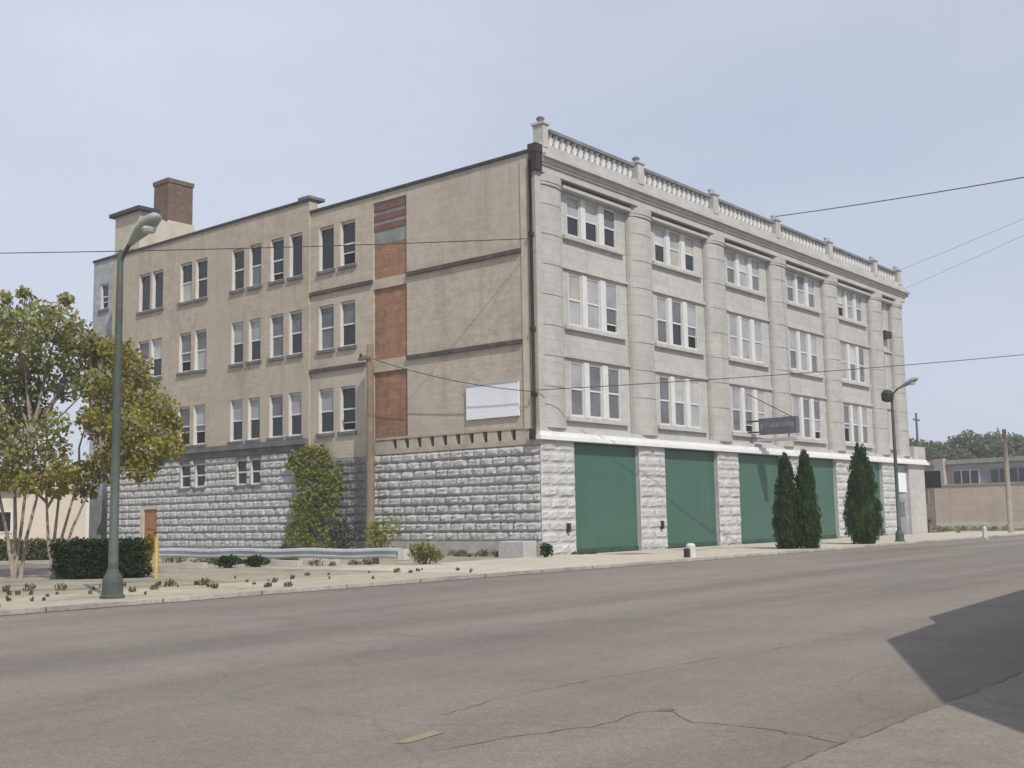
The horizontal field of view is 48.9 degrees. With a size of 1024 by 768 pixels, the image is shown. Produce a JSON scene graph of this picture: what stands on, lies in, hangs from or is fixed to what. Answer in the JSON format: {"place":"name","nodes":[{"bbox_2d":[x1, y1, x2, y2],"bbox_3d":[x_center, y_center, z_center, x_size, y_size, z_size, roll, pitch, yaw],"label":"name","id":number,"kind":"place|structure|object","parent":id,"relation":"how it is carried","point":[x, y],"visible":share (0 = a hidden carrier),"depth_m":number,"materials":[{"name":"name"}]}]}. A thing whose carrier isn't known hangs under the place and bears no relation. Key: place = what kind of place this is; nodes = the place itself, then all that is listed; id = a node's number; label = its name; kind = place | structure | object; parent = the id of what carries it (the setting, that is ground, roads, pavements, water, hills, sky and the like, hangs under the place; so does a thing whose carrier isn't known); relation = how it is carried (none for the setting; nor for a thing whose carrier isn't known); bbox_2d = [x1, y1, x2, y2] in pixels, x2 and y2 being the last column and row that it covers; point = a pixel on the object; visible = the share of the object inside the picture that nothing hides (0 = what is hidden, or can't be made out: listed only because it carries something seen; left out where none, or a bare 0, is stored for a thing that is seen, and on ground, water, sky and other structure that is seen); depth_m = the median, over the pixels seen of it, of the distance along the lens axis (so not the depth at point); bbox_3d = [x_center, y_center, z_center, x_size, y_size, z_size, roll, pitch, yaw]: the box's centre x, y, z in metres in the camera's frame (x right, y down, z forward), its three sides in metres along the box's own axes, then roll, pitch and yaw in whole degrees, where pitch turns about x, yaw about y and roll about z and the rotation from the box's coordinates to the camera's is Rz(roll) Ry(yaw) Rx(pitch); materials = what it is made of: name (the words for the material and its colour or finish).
{"place":"outdoors","nodes":[
{"label":"outdoors","id":0,"kind":"place"},
{"bbox_2d":[0,564,50,575],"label":"parking lot","id":1,"kind":"structure","parent":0,"point":[32,569],"depth_m":38.01,"materials":[{"name":"concrete"}]},
{"bbox_2d":[0,571,484,609],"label":"verge","id":2,"kind":"structure","parent":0,"point":[59,599],"depth_m":24.91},
{"bbox_2d":[99,212,161,598],"bbox_3d":[-7.599,0.426,22.520,1.570,7.635,0.480,-7,-9,39],"label":"street lamp","id":3,"kind":"object","parent":2,"relation":"on","point":[112,580],"visible":1,"depth_m":22.66,"materials":[{"name":"metal"}]},
{"bbox_2d":[0,525,1013,606],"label":"weeds","id":4,"kind":"object","parent":2,"relation":"on","point":[216,585],"visible":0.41,"depth_m":36.29,"materials":[{"name":"green plant"}]},
{"bbox_2d":[0,553,515,597],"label":"lot","id":5,"kind":"structure","parent":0,"point":[45,583],"depth_m":31.26,"materials":[{"name":"gravel"}]},
{"bbox_2d":[0,479,89,542],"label":"cream house","id":6,"kind":"structure","parent":5,"relation":"on","point":[80,529],"depth_m":60.48,"materials":[{"name":"painted stucco"},{"name":"roof shingle"}]},
{"bbox_2d":[0,535,97,560],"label":"hedge","id":7,"kind":"object","parent":5,"relation":"on","point":[36,551],"visible":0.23,"depth_m":48.26,"materials":[{"name":"green plant"}]},
{"bbox_2d":[0,284,122,578],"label":"street tree","id":8,"kind":"object","parent":5,"relation":"on","point":[28,341],"visible":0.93,"depth_m":32.37,"materials":[{"name":"green plant"}]},
{"bbox_2d":[0,334,188,578],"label":"street tree","id":9,"kind":"object","parent":5,"relation":"on","point":[70,474],"visible":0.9,"depth_m":31.91,"materials":[{"name":"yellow plant"}]},
{"bbox_2d":[48,534,153,579],"bbox_3d":[-11.309,4.789,31.171,2.687,1.244,1.289,0,-7,-6],"label":"hedge","id":10,"kind":"object","parent":5,"relation":"on","point":[82,559],"visible":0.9,"depth_m":30.73,"materials":[{"name":"green plant"}]},
{"bbox_2d":[212,554,242,567],"bbox_3d":[-9.239,5.776,36.628,0.808,0.532,1.077,-7,-9,39],"label":"shrub","id":11,"kind":"object","parent":5,"relation":"on","point":[228,561],"visible":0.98,"depth_m":36.49,"materials":[{"name":"green plant"}]},
{"bbox_2d":[158,548,409,563],"bbox_3d":[-8.329,6.088,39.661,11.751,0.640,0.362,-5,-8,32],"label":"guardrail","id":12,"kind":"object","parent":5,"relation":"on","point":[329,553],"visible":0.93,"depth_m":39.15,"materials":[{"name":"metal"}]},
{"bbox_2d":[326,514,359,548],"bbox_3d":[-7.210,6.425,47.622,1.389,1.872,1.161,-7,-9,39],"label":"shrub","id":13,"kind":"object","parent":5,"relation":"on","point":[339,534],"visible":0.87,"depth_m":47.51,"materials":[{"name":"green plant"}]},
{"bbox_2d":[358,344,374,547],"bbox_3d":[-6.087,2.781,47.444,0.700,8.960,0.450,-7,-9,39],"label":"wooden pole","id":14,"kind":"object","parent":5,"relation":"on","point":[370,484],"visible":0.84,"depth_m":47.29,"materials":[{"name":"brown wood"}]},
{"bbox_2d":[361,514,403,547],"bbox_3d":[-5.259,6.132,45.622,1.895,1.772,0.989,-5,-8,30],"label":"shrub","id":15,"kind":"object","parent":5,"relation":"on","point":[377,533],"visible":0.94,"depth_m":45.58,"materials":[{"name":"green plant"}]},
{"bbox_2d":[404,541,446,563],"bbox_3d":[-2.766,5.507,36.599,1.459,0.809,1.119,-7,-9,39],"label":"shrub","id":16,"kind":"object","parent":5,"relation":"on","point":[423,552],"visible":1,"depth_m":36.45,"materials":[{"name":"green plant"}]},
{"bbox_2d":[89,116,928,556],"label":"brick building","id":17,"kind":"structure","parent":5,"relation":"on","point":[611,278],"depth_m":50.95,"materials":[{"name":"beige paint"}]},
{"bbox_2d":[136,273,150,315],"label":"window","id":18,"kind":"structure","parent":17,"relation":"in","point":[144,284],"depth_m":60.58,"materials":[{"name":"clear glass"}]},
{"bbox_2d":[140,505,156,551],"bbox_3d":[-18.785,7.501,58.369,1.500,2.400,0.170,-7,-9,39],"label":"door","id":19,"kind":"structure","parent":17,"relation":"in","point":[148,517],"depth_m":58.43,"materials":[{"name":"wood"}]},
{"bbox_2d":[148,338,161,379],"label":"window","id":20,"kind":"structure","parent":17,"relation":"in","point":[156,345],"depth_m":59.34,"materials":[{"name":"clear glass"}]},
{"bbox_2d":[149,269,163,312],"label":"window","id":21,"kind":"structure","parent":17,"relation":"in","point":[157,287],"depth_m":59.80,"materials":[{"name":"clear glass"}]},
{"bbox_2d":[176,407,189,447],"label":"window","id":22,"kind":"structure","parent":17,"relation":"in","point":[185,413],"depth_m":57.22,"materials":[{"name":"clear glass"}]},
{"bbox_2d":[176,332,190,375],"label":"window","id":23,"kind":"structure","parent":17,"relation":"in","point":[184,339],"depth_m":57.72,"materials":[{"name":"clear glass"}]},
{"bbox_2d":[177,464,190,490],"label":"window","id":24,"kind":"structure","parent":17,"relation":"in","point":[185,473],"depth_m":56.76,"materials":[{"name":"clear glass"}]},
{"bbox_2d":[177,262,192,305],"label":"window","id":25,"kind":"structure","parent":17,"relation":"in","point":[186,269],"depth_m":58.15,"materials":[{"name":"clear glass"}]},
{"bbox_2d":[190,404,205,447],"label":"window","id":26,"kind":"structure","parent":17,"relation":"in","point":[200,410],"depth_m":56.43,"materials":[{"name":"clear glass"}]},
{"bbox_2d":[191,329,206,373],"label":"window","id":27,"kind":"structure","parent":17,"relation":"in","point":[200,336],"depth_m":56.87,"materials":[{"name":"clear glass"}]},
{"bbox_2d":[192,463,205,490],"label":"window","id":28,"kind":"structure","parent":17,"relation":"in","point":[200,467],"depth_m":55.97,"materials":[{"name":"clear glass"}]},
{"bbox_2d":[192,258,207,302],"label":"window","id":29,"kind":"structure","parent":17,"relation":"in","point":[201,265],"depth_m":57.30,"materials":[{"name":"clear glass"}]},
{"bbox_2d":[227,400,242,444],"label":"window","id":30,"kind":"structure","parent":17,"relation":"in","point":[236,407],"depth_m":54.50,"materials":[{"name":"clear glass"}]},
{"bbox_2d":[228,321,243,367],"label":"window","id":31,"kind":"structure","parent":17,"relation":"in","point":[237,329],"depth_m":54.96,"materials":[{"name":"clear glass"}]},
{"bbox_2d":[229,249,244,293],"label":"window","id":32,"kind":"structure","parent":17,"relation":"in","point":[238,255],"depth_m":55.39,"materials":[{"name":"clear glass"}]},
{"bbox_2d":[233,459,246,488],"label":"window","id":33,"kind":"structure","parent":17,"relation":"in","point":[241,470],"depth_m":53.87,"materials":[{"name":"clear glass"}]},
{"bbox_2d":[245,397,260,442],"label":"window","id":34,"kind":"structure","parent":17,"relation":"in","point":[254,403],"depth_m":53.64,"materials":[{"name":"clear glass"}]},
{"bbox_2d":[245,318,261,364],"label":"window","id":35,"kind":"structure","parent":17,"relation":"in","point":[254,325],"depth_m":54.08,"materials":[{"name":"clear glass"}]},
{"bbox_2d":[246,243,261,289],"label":"window","id":36,"kind":"structure","parent":17,"relation":"in","point":[255,253],"depth_m":54.52,"materials":[{"name":"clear glass"}]},
{"bbox_2d":[247,458,261,487],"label":"window","id":37,"kind":"structure","parent":17,"relation":"in","point":[255,481],"depth_m":53.18,"materials":[{"name":"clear glass"}]},
{"bbox_2d":[0,238,530,253],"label":"overhead wire","id":38,"kind":"object","parent":17,"relation":"attached to","point":[268,247],"visible":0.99,"depth_m":43.17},
{"bbox_2d":[266,395,283,440],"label":"window","id":39,"kind":"structure","parent":17,"relation":"in","point":[276,402],"depth_m":52.59,"materials":[{"name":"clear glass"}]},
{"bbox_2d":[267,313,283,361],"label":"window","id":40,"kind":"structure","parent":17,"relation":"in","point":[277,321],"depth_m":53.05,"materials":[{"name":"clear glass"}]},
{"bbox_2d":[267,238,284,285],"bbox_3d":[-11.062,-5.801,53.286,1.170,2.189,0.320,-7,-9,39],"label":"window","id":41,"kind":"structure","parent":17,"relation":"in","point":[277,254],"depth_m":53.46,"materials":[{"name":"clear glass"}]},
{"bbox_2d":[285,392,302,439],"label":"window","id":42,"kind":"structure","parent":17,"relation":"in","point":[295,399],"depth_m":51.70,"materials":[{"name":"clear glass"}]},
{"bbox_2d":[286,310,302,358],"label":"window","id":43,"kind":"structure","parent":17,"relation":"in","point":[295,318],"depth_m":52.17,"materials":[{"name":"clear glass"}]},
{"bbox_2d":[286,232,303,280],"bbox_3d":[-10.009,-5.922,52.418,1.110,2.189,0.320,-7,-9,39],"label":"window","id":44,"kind":"structure","parent":17,"relation":"in","point":[296,253],"depth_m":52.61,"materials":[{"name":"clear glass"}]},
{"bbox_2d":[281,442,345,547],"bbox_3d":[-8.780,5.081,49.874,4.505,4.958,0.374,-7,-9,39],"label":"climbing ivy","id":45,"kind":"object","parent":17,"relation":"attached to","point":[301,512],"visible":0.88,"depth_m":49.93,"materials":[{"name":"green plant"}]},
{"bbox_2d":[315,388,334,436],"bbox_3d":[-8.263,1.279,50.341,1.210,2.139,0.320,-7,-9,39],"label":"window","id":46,"kind":"structure","parent":17,"relation":"in","point":[326,396],"depth_m":50.51,"materials":[{"name":"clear glass"}]},
{"bbox_2d":[316,225,334,274],"bbox_3d":[-8.392,-6.093,51.215,1.210,2.189,0.320,-7,-9,39],"label":"window","id":47,"kind":"structure","parent":17,"relation":"in","point":[326,235],"depth_m":51.41,"materials":[{"name":"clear glass"}]},
{"bbox_2d":[316,305,334,353],"bbox_3d":[-8.328,-2.474,50.786,1.210,2.179,0.320,-7,-9,39],"label":"window","id":48,"kind":"structure","parent":17,"relation":"in","point":[326,313],"depth_m":50.95,"materials":[{"name":"clear glass"}]},
{"bbox_2d":[337,220,356,269],"bbox_3d":[-7.289,-6.220,50.306,1.180,2.189,0.320,-7,-9,39],"label":"window","id":49,"kind":"structure","parent":17,"relation":"in","point":[347,229],"depth_m":50.48,"materials":[{"name":"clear glass"}]},
{"bbox_2d":[337,299,356,350],"bbox_3d":[-7.225,-2.601,49.877,1.180,2.179,0.320,-7,-9,39],"label":"window","id":50,"kind":"structure","parent":17,"relation":"in","point":[347,309],"depth_m":50.05,"materials":[{"name":"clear glass"}]},
{"bbox_2d":[337,385,356,434],"bbox_3d":[-7.160,1.152,49.432,1.180,2.139,0.320,-7,-9,39],"label":"window","id":51,"kind":"structure","parent":17,"relation":"in","point":[347,394],"depth_m":49.61,"materials":[{"name":"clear glass"}]},
{"bbox_2d":[465,380,519,419],"bbox_3d":[-0.773,0.639,43.969,2.750,1.370,0.110,-7,-9,39],"label":"blank signboard","id":52,"kind":"object","parent":17,"relation":"attached to","point":[484,402],"visible":1,"depth_m":43.91},
{"bbox_2d":[566,194,579,237],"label":"window","id":53,"kind":"structure","parent":17,"relation":"in","point":[572,203],"depth_m":46.32,"materials":[{"name":"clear glass"}]},
{"bbox_2d":[568,273,581,326],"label":"window","id":54,"kind":"structure","parent":17,"relation":"in","point":[574,281],"depth_m":45.91,"materials":[{"name":"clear glass"}]},
{"bbox_2d":[570,361,583,416],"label":"window","id":55,"kind":"structure","parent":17,"relation":"in","point":[576,368],"depth_m":45.47,"materials":[{"name":"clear glass"}]},
{"bbox_2d":[585,201,597,242],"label":"window","id":56,"kind":"structure","parent":17,"relation":"in","point":[591,224],"depth_m":47.31,"materials":[{"name":"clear glass"}]},
{"bbox_2d":[587,278,599,330],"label":"window","id":57,"kind":"structure","parent":17,"relation":"in","point":[593,298],"depth_m":46.90,"materials":[{"name":"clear glass"}]},
{"bbox_2d":[589,364,602,418],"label":"window","id":58,"kind":"structure","parent":17,"relation":"in","point":[595,372],"depth_m":46.47,"materials":[{"name":"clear glass"}]},
{"bbox_2d":[603,207,615,248],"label":"window","id":59,"kind":"structure","parent":17,"relation":"in","point":[609,215],"depth_m":48.33,"materials":[{"name":"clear glass"}]},
{"bbox_2d":[605,282,618,334],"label":"window","id":60,"kind":"structure","parent":17,"relation":"in","point":[611,289],"depth_m":47.92,"materials":[{"name":"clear glass"}]},
{"bbox_2d":[608,367,620,420],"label":"window","id":61,"kind":"structure","parent":17,"relation":"in","point":[613,373],"depth_m":47.49,"materials":[{"name":"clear glass"}]},
{"bbox_2d":[654,225,665,263],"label":"window","id":62,"kind":"structure","parent":17,"relation":"in","point":[659,234],"depth_m":51.38,"materials":[{"name":"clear glass"}]},
{"bbox_2d":[656,295,667,343],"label":"window","id":63,"kind":"structure","parent":17,"relation":"in","point":[662,322],"depth_m":50.98,"materials":[{"name":"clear glass"}]},
{"bbox_2d":[659,375,670,425],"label":"window","id":64,"kind":"structure","parent":17,"relation":"in","point":[664,388],"depth_m":50.54,"materials":[{"name":"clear glass"}]},
{"bbox_2d":[669,230,679,267],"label":"window","id":65,"kind":"structure","parent":17,"relation":"in","point":[674,237],"depth_m":52.36,"materials":[{"name":"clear glass"}]},
{"bbox_2d":[672,299,682,346],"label":"window","id":66,"kind":"structure","parent":17,"relation":"in","point":[676,305],"depth_m":51.97,"materials":[{"name":"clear glass"}]},
{"bbox_2d":[674,377,685,426],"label":"window","id":67,"kind":"structure","parent":17,"relation":"in","point":[679,386],"depth_m":51.54,"materials":[{"name":"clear glass"}]},
{"bbox_2d":[684,235,694,272],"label":"window","id":68,"kind":"structure","parent":17,"relation":"in","point":[689,242],"depth_m":53.40,"materials":[{"name":"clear glass"}]},
{"bbox_2d":[687,303,697,349],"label":"window","id":69,"kind":"structure","parent":17,"relation":"in","point":[691,309],"depth_m":52.99,"materials":[{"name":"clear glass"}]},
{"bbox_2d":[690,381,700,428],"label":"window","id":70,"kind":"structure","parent":17,"relation":"in","point":[694,385],"depth_m":52.57,"materials":[{"name":"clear glass"}]},
{"bbox_2d":[726,250,735,284],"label":"window","id":71,"kind":"structure","parent":17,"relation":"in","point":[730,256],"depth_m":56.44,"materials":[{"name":"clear glass"}]},
{"bbox_2d":[729,314,738,358],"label":"window","id":72,"kind":"structure","parent":17,"relation":"in","point":[733,324],"depth_m":56.04,"materials":[{"name":"clear glass"}]},
{"bbox_2d":[732,387,741,432],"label":"window","id":73,"kind":"structure","parent":17,"relation":"in","point":[736,396],"depth_m":55.60,"materials":[{"name":"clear glass"}]},
{"bbox_2d":[739,254,747,288],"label":"window","id":74,"kind":"structure","parent":17,"relation":"in","point":[743,271],"depth_m":57.44,"materials":[{"name":"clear glass"}]},
{"bbox_2d":[741,317,750,360],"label":"window","id":75,"kind":"structure","parent":17,"relation":"in","point":[746,341],"depth_m":57.03,"materials":[{"name":"clear glass"}]},
{"bbox_2d":[744,388,753,433],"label":"window","id":76,"kind":"structure","parent":17,"relation":"in","point":[749,412],"depth_m":56.60,"materials":[{"name":"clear glass"}]},
{"bbox_2d":[754,321,763,362],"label":"window","id":77,"kind":"structure","parent":17,"relation":"in","point":[757,325],"depth_m":58.05,"materials":[{"name":"clear glass"}]},
{"bbox_2d":[747,394,800,441],"bbox_3d":[12.768,1.578,55.336,2.700,2.448,0.400,-7,-9,39],"label":"projecting sign","id":78,"kind":"object","parent":17,"relation":"attached to","point":[789,424],"visible":1,"depth_m":54.91,"materials":[{"name":"metal"}]},
{"bbox_2d":[535,354,1023,390],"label":"overhead wire","id":79,"kind":"object","parent":17,"relation":"attached to","point":[769,375],"visible":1,"depth_m":46.87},
{"bbox_2d":[789,330,797,369],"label":"window","id":80,"kind":"structure","parent":17,"relation":"in","point":[792,334],"depth_m":61.10,"materials":[{"name":"clear glass"}]},
{"bbox_2d":[800,332,807,371],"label":"window","id":81,"kind":"structure","parent":17,"relation":"in","point":[803,337],"depth_m":62.09,"materials":[{"name":"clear glass"}]},
{"bbox_2d":[803,398,811,438],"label":"window","id":82,"kind":"structure","parent":17,"relation":"in","point":[806,402],"depth_m":61.67,"materials":[{"name":"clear glass"}]},
{"bbox_2d":[814,400,821,439],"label":"window","id":83,"kind":"structure","parent":17,"relation":"in","point":[817,410],"depth_m":62.70,"materials":[{"name":"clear glass"}]},
{"bbox_2d":[498,541,536,557],"bbox_3d":[0.201,6.189,41.945,1.230,0.680,0.780,-7,-9,39],"label":"concrete block","id":84,"kind":"object","parent":5,"relation":"on","point":[519,549],"depth_m":41.61,"materials":[{"name":"concrete"}]},
{"bbox_2d":[234,563,402,569],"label":"verge","id":85,"kind":"structure","parent":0,"point":[343,565],"depth_m":36.07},
{"bbox_2d":[0,535,1023,767],"bbox_3d":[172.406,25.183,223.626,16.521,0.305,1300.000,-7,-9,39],"label":"road","id":86,"kind":"structure","parent":0,"point":[775,661],"depth_m":11.87,"materials":[{"name":"asphalt"}]},
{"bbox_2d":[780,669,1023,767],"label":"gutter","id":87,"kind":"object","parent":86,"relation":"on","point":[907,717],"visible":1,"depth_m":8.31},
{"bbox_2d":[0,0,1023,484],"label":"sky","id":88,"kind":"structure","parent":0,"point":[777,107],"materials":[{"name":"blue"}]},
{"bbox_2d":[326,531,1023,572],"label":"sidewalk","id":89,"kind":"structure","parent":0,"point":[515,564],"depth_m":39.59,"materials":[{"name":"concrete"}]},
{"bbox_2d":[771,451,802,548],"bbox_3d":[11.202,4.788,45.938,1.388,4.184,1.330,-7,-9,39],"label":"arborvitae","id":90,"kind":"object","parent":89,"relation":"on","point":[784,522],"visible":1,"depth_m":45.65,"materials":[{"name":"green plant"}]},
{"bbox_2d":[793,448,822,548],"bbox_3d":[11.964,4.734,45.878,1.393,4.303,1.423,-7,-9,39],"label":"arborvitae","id":91,"kind":"object","parent":89,"relation":"on","point":[808,517],"visible":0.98,"depth_m":45.56,"materials":[{"name":"green plant"}]},
{"bbox_2d":[842,442,884,543],"bbox_3d":[15.899,4.995,51.058,1.854,4.792,1.946,-7,-9,39],"label":"arborvitae","id":92,"kind":"object","parent":89,"relation":"on","point":[863,524],"visible":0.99,"depth_m":50.62,"materials":[{"name":"green plant"}]},
{"bbox_2d":[881,377,918,541],"bbox_3d":[18.605,3.570,53.530,1.750,7.765,0.760,-7,-9,39],"label":"street lamp","id":93,"kind":"object","parent":89,"relation":"on","point":[887,395],"visible":1,"depth_m":53.80,"materials":[{"name":"metal"}]},
{"bbox_2d":[997,428,1013,532],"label":"utility pole","id":94,"kind":"object","parent":89,"relation":"on","point":[1003,437],"visible":0.85,"depth_m":69.25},
{"bbox_2d":[784,672,1023,767],"bbox_3d":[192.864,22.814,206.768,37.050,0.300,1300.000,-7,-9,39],"label":"apron","id":95,"kind":"object","parent":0,"point":[982,728],"depth_m":7.59,"materials":[{"name":"concrete"}]},
{"bbox_2d":[918,526,1023,533],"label":"yard","id":96,"kind":"structure","parent":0,"point":[998,529],"depth_m":80.74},
{"bbox_2d":[925,442,975,460],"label":"background tree","id":97,"kind":"object","parent":96,"relation":"on","point":[931,454],"visible":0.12,"depth_m":137.10,"materials":[{"name":"green plant"}]},
{"bbox_2d":[943,429,1001,458],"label":"background tree","id":98,"kind":"object","parent":96,"relation":"on","point":[975,445],"visible":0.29,"depth_m":146.23,"materials":[{"name":"green plant"}]},
{"bbox_2d":[924,456,1023,525],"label":"building","id":99,"kind":"structure","parent":96,"relation":"on","point":[975,471],"depth_m":102.85,"materials":[{"name":"concrete"}]},
{"bbox_2d":[952,469,979,483],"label":"window","id":100,"kind":"structure","parent":99,"relation":"in","point":[969,476],"depth_m":103.44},
{"bbox_2d":[990,467,1023,482],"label":"window","id":101,"kind":"structure","parent":99,"relation":"in","point":[997,475],"depth_m":100.01,"materials":[{"name":"glass"}]},
{"bbox_2d":[934,482,1023,528],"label":"block wall","id":102,"kind":"structure","parent":96,"relation":"on","point":[977,505],"depth_m":87.88,"materials":[{"name":"concrete"}]},
{"bbox_2d":[978,443,1023,457],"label":"background tree","id":103,"kind":"object","parent":96,"relation":"on","point":[989,449],"visible":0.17,"depth_m":136.97,"materials":[{"name":"green plant"}]},
{"bbox_2d":[995,432,1023,452],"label":"background tree","id":104,"kind":"object","parent":96,"relation":"on","point":[1016,440],"visible":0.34,"depth_m":136.06,"materials":[{"name":"green plant"}]},
{"bbox_3d":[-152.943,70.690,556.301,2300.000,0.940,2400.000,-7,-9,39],"label":"ground","id":105,"kind":"structure","parent":0,"visible":0},
{"bbox_2d":[0,533,1023,615],"bbox_3d":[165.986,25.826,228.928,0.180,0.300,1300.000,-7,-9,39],"label":"kerb","id":106,"kind":"structure","parent":105,"relation":"on","point":[46,609],"depth_m":26.59,"materials":[{"name":"concrete"}]},
{"bbox_2d":[924,471,940,532],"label":"post sign","id":107,"kind":"object","parent":105,"relation":"on","point":[932,479],"visible":0.69,"depth_m":73.63,"materials":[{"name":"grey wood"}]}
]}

